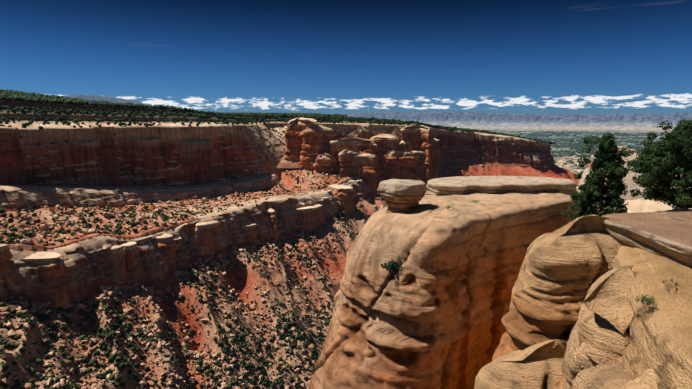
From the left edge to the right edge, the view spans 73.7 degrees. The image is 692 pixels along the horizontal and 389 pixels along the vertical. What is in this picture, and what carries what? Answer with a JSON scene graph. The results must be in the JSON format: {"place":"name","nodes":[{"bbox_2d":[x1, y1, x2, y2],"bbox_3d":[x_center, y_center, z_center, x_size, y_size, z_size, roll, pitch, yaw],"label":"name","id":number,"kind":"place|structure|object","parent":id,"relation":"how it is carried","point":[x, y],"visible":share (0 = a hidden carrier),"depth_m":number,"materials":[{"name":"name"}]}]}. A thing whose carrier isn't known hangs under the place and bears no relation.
{"place":"outdoors","nodes":[
{"label":"outdoors","id":0,"kind":"place"},
{"bbox_2d":[0,117,691,388],"bbox_3d":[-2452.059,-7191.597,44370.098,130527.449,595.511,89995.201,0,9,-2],"label":"ground","id":1,"kind":"structure","parent":0,"point":[252,276],"depth_m":507.19,"materials":[{"name":"orange soil"}]},
{"bbox_2d":[0,244,14,289],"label":"rock formation","id":2,"kind":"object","parent":1,"relation":"on","point":[7,268],"depth_m":364.17,"materials":[{"name":"stone"}]},
{"bbox_2d":[21,252,69,308],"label":"rock pillar","id":3,"kind":"structure","parent":1,"relation":"on","point":[49,268],"depth_m":381.33,"materials":[{"name":"stone"}]},
{"bbox_2d":[110,245,130,283],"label":"rock pillar","id":4,"kind":"structure","parent":1,"relation":"on","point":[117,251],"depth_m":458.64,"materials":[{"name":"stone"}]},
{"bbox_2d":[120,242,142,283],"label":"rock pillar","id":5,"kind":"structure","parent":1,"relation":"on","point":[131,250],"depth_m":474.19,"materials":[{"name":"stone"}]},
{"bbox_2d":[0,174,280,211],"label":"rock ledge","id":6,"kind":"object","parent":1,"relation":"on","point":[13,198],"visible":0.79,"depth_m":605.82,"materials":[{"name":"stone"}]},
{"bbox_2d":[156,234,177,270],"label":"rock pillar","id":7,"kind":"structure","parent":1,"relation":"on","point":[167,246],"depth_m":515.05,"materials":[{"name":"stone"}]},
{"bbox_2d":[0,178,383,305],"bbox_3d":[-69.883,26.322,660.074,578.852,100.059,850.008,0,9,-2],"label":"cliff band","id":8,"kind":"object","parent":1,"relation":"on","point":[90,266],"visible":0.52,"depth_m":507.90,"materials":[{"name":"stone"}]},
{"bbox_2d":[189,236,196,248],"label":"band block","id":9,"kind":"structure","parent":1,"relation":"on","point":[193,240],"depth_m":563.16,"materials":[{"name":"stone"}]},
{"bbox_2d":[195,221,220,253],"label":"rock formation","id":10,"kind":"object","parent":1,"relation":"on","point":[207,234],"depth_m":573.43,"materials":[{"name":"stone"}]},
{"bbox_2d":[0,165,495,388],"bbox_3d":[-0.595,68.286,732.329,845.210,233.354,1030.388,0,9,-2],"label":"shrubs","id":11,"kind":"object","parent":1,"relation":"on","point":[118,325],"visible":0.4,"depth_m":453.46,"materials":[{"name":"green plant"}]},
{"bbox_2d":[0,163,496,388],"bbox_3d":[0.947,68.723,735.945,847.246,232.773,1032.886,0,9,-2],"label":"talus boulders","id":12,"kind":"object","parent":1,"relation":"on","point":[91,301],"visible":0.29,"depth_m":458.40,"materials":[{"name":"stone"}]},
{"bbox_2d":[240,223,259,243],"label":"rock formation","id":13,"kind":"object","parent":1,"relation":"on","point":[251,229],"depth_m":644.44,"materials":[{"name":"stone"}]},
{"bbox_2d":[0,89,528,139],"bbox_3d":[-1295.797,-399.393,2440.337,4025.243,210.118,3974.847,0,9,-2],"label":"trees","id":14,"kind":"object","parent":1,"relation":"on","point":[11,94],"visible":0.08,"depth_m":874.72,"materials":[{"name":"green plant"}]},
{"bbox_2d":[266,208,279,239],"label":"rock pillar","id":15,"kind":"structure","parent":1,"relation":"on","point":[271,214],"depth_m":680.65,"materials":[{"name":"stone"}]},
{"bbox_2d":[0,97,555,143],"bbox_3d":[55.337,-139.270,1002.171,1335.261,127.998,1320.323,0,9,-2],"label":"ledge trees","id":16,"kind":"object","parent":1,"relation":"on","point":[245,119],"visible":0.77,"depth_m":762.27,"materials":[{"name":"green plant"}]},
{"bbox_2d":[0,100,557,186],"bbox_3d":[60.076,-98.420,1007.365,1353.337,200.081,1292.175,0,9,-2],"label":"cliff wall","id":17,"kind":"structure","parent":1,"relation":"on","point":[237,145],"depth_m":735.40,"materials":[{"name":"stone"}]},
{"bbox_2d":[0,126,28,185],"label":"cliff","id":18,"kind":"structure","parent":17,"relation":"attached to","point":[12,157],"depth_m":525.20,"materials":[{"name":"stone"}]},
{"bbox_2d":[92,126,121,186],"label":"cliff","id":19,"kind":"structure","parent":17,"relation":"attached to","point":[109,159],"depth_m":647.45,"materials":[{"name":"stone"}]},
{"bbox_2d":[175,140,233,184],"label":"buttress wall","id":20,"kind":"structure","parent":17,"relation":"attached to","point":[197,166],"depth_m":759.25,"materials":[{"name":"stone"}]},
{"bbox_2d":[20,125,554,182],"bbox_3d":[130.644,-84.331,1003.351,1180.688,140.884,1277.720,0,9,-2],"label":"shrubs","id":21,"kind":"object","parent":17,"relation":"on","point":[277,145],"visible":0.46,"depth_m":945.92,"materials":[{"name":"green plant"}]},
{"bbox_2d":[283,117,318,169],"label":"rock formation","id":22,"kind":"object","parent":1,"relation":"on","point":[295,129],"depth_m":936.19,"materials":[{"name":"stone"}]},
{"bbox_2d":[294,204,324,231],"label":"rock formation","id":23,"kind":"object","parent":1,"relation":"on","point":[309,218],"depth_m":739.76,"materials":[{"name":"stone"}]},
{"bbox_2d":[300,125,335,169],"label":"rock formation","id":24,"kind":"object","parent":1,"relation":"on","point":[326,136],"depth_m":925.67,"materials":[{"name":"stone"}]},
{"bbox_2d":[303,153,336,173],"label":"cliff pillar","id":25,"kind":"structure","parent":1,"relation":"on","point":[325,162],"depth_m":917.69,"materials":[{"name":"stone"}]},
{"bbox_2d":[328,184,354,215],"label":"rock formation","id":26,"kind":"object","parent":1,"relation":"on","point":[344,194],"depth_m":821.22,"materials":[{"name":"stone"}]},
{"bbox_2d":[338,149,362,176],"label":"rock formation","id":27,"kind":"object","parent":1,"relation":"on","point":[346,158],"depth_m":925.44,"materials":[{"name":"stone"}]},
{"bbox_2d":[328,138,373,171],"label":"rock formation","id":28,"kind":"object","parent":1,"relation":"on","point":[362,145],"depth_m":941.67,"materials":[{"name":"stone"}]},
{"bbox_2d":[350,153,378,194],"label":"rock formation","id":29,"kind":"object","parent":1,"relation":"on","point":[364,167],"depth_m":935.56,"materials":[{"name":"stone"}]},
{"bbox_2d":[373,143,378,177],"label":"rock formation","id":30,"kind":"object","parent":1,"relation":"on","point":[375,149],"depth_m":962.40,"materials":[{"name":"stone"}]},
{"bbox_2d":[370,134,400,179],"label":"rock formation","id":31,"kind":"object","parent":1,"relation":"on","point":[387,144],"depth_m":969.46,"materials":[{"name":"stone"}]},
{"bbox_2d":[386,150,416,179],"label":"rock formation","id":32,"kind":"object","parent":1,"relation":"on","point":[406,160],"depth_m":967.12,"materials":[{"name":"stone"}]},
{"bbox_2d":[399,141,411,170],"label":"rock formation","id":33,"kind":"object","parent":1,"relation":"on","point":[402,145],"depth_m":977.41,"materials":[{"name":"stone"}]},
{"bbox_2d":[400,125,433,184],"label":"rock formation","id":34,"kind":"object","parent":1,"relation":"on","point":[412,134],"depth_m":989.03,"materials":[{"name":"stone"}]},
{"bbox_2d":[413,151,426,180],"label":"rock pillar","id":35,"kind":"structure","parent":1,"relation":"on","point":[420,167],"depth_m":981.94,"materials":[{"name":"stone"}]},
{"bbox_2d":[429,138,441,178],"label":"rock pillar","id":36,"kind":"structure","parent":1,"relation":"on","point":[435,150],"depth_m":1009.42,"materials":[{"name":"stone"}]},
{"bbox_2d":[307,192,579,388],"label":"rock formation","id":37,"kind":"object","parent":1,"relation":"on","point":[433,313],"visible":0.75,"depth_m":14.60,"materials":[{"name":"stone"}]},
{"bbox_2d":[381,259,402,271],"bbox_3d":[1.396,2.093,13.872,0.731,0.313,0.728,0,9,-2],"label":"shrub","id":38,"kind":"object","parent":37,"relation":"attached to","point":[389,266],"visible":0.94,"depth_m":13.72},
{"bbox_2d":[377,179,426,212],"bbox_3d":[1.964,0.442,15.792,2.166,1.944,1.930,0,9,-2],"label":"mushroom rock","id":39,"kind":"object","parent":37,"relation":"on","point":[399,195],"visible":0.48,"depth_m":15.35,"materials":[{"name":"stone"}]},
{"bbox_2d":[425,176,576,195],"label":"rock slab","id":40,"kind":"structure","parent":37,"relation":"on","point":[458,185],"depth_m":18.63,"materials":[{"name":"stone"}]},
{"bbox_2d":[500,224,566,341],"bbox_3d":[4.205,1.701,8.439,3.610,2.650,1.908,-5,11,-27],"label":"rock outcrop","id":41,"kind":"object","parent":1,"relation":"on","point":[523,274],"visible":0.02,"depth_m":8.10,"materials":[{"name":"stone"}]},
{"bbox_2d":[562,299,627,388],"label":"rock","id":42,"kind":"object","parent":1,"relation":"on","point":[584,366],"visible":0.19,"depth_m":4.72,"materials":[{"name":"stone"}]},
{"bbox_2d":[474,339,567,388],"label":"rock outcrop","id":43,"kind":"object","parent":42,"relation":"on","point":[537,366],"visible":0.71,"depth_m":5.95,"materials":[{"name":"stone"}]},
{"bbox_2d":[492,215,621,360],"bbox_3d":[3.386,1.452,6.687,2.473,2.330,1.797,0,9,-2],"label":"rock outcrop","id":44,"kind":"object","parent":42,"relation":"on","point":[569,264],"visible":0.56,"depth_m":6.20,"materials":[{"name":"stone"}]},
{"bbox_2d":[553,264,634,388],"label":"rock outcrop","id":45,"kind":"object","parent":42,"relation":"on","point":[605,320],"visible":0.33,"depth_m":4.89,"materials":[{"name":"stone"}]},
{"bbox_2d":[620,368,657,388],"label":"rock outcrop","id":46,"kind":"object","parent":42,"relation":"on","point":[646,379],"visible":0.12,"depth_m":3.80,"materials":[{"name":"stone"}]},
{"bbox_2d":[602,211,691,267],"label":"rock slab","id":47,"kind":"object","parent":42,"relation":"on","point":[666,234],"visible":0.6,"depth_m":6.04,"materials":[{"name":"stone"}]},
{"bbox_2d":[611,245,691,388],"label":"rock outcrop","id":48,"kind":"object","parent":42,"relation":"on","point":[660,334],"visible":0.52,"depth_m":4.27,"materials":[{"name":"stone"}]},
{"bbox_2d":[635,295,656,305],"bbox_3d":[2.824,0.982,4.334,0.184,0.081,0.168,0,9,-2],"label":"shrub","id":49,"kind":"object","parent":48,"relation":"on","point":[644,298],"visible":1,"depth_m":4.32,"materials":[{"name":"green plant"}]},
{"bbox_2d":[561,133,641,223],"bbox_3d":[8.734,0.375,15.921,2.315,4.970,2.395,0,9,-2],"label":"juniper","id":50,"kind":"object","parent":1,"relation":"on","point":[608,161],"depth_m":15.51,"materials":[{"name":"green plant"}]},
{"bbox_2d":[576,153,681,200],"bbox_3d":[18.760,-0.381,29.660,7.029,3.636,23.043,6,11,33],"label":"rock formation","id":51,"kind":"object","parent":1,"relation":"on","point":[629,182],"visible":0.06,"depth_m":21.97,"materials":[{"name":"stone"}]},
{"bbox_2d":[586,155,617,166],"bbox_3d":[18.317,-2.091,32.763,3.556,1.462,1.899,-7,12,-35],"label":"rock","id":52,"kind":"object","parent":51,"relation":"on","point":[589,164],"visible":0.02,"depth_m":32.11,"materials":[{"name":"stone"}]},
{"bbox_2d":[626,119,691,211],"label":"tree","id":53,"kind":"object","parent":1,"relation":"on","point":[651,165],"depth_m":16.75,"materials":[{"name":"green plant"}]},
{"bbox_2d":[0,0,691,113],"label":"sky","id":54,"kind":"structure","parent":0,"point":[254,56],"materials":[{"name":"blue"}]},
{"bbox_2d":[63,95,691,126],"bbox_3d":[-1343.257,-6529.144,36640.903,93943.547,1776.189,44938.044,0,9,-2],"label":"mountain range","id":55,"kind":"structure","parent":0,"point":[457,118],"depth_m":26046.51,"materials":[{"name":"grey stone"}]},
{"bbox_2d":[510,132,664,172],"bbox_3d":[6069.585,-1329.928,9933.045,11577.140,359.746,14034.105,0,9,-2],"label":"valley fields","id":56,"kind":"structure","parent":0,"point":[556,149],"depth_m":10781.08,"materials":[{"name":"green plant"}]},
{"bbox_2d":[510,131,666,174],"bbox_3d":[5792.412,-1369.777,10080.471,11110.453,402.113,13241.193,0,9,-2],"label":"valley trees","id":57,"kind":"object","parent":56,"relation":"on","point":[569,144],"visible":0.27,"depth_m":9244.32,"materials":[{"name":"green plant"}]}
]}

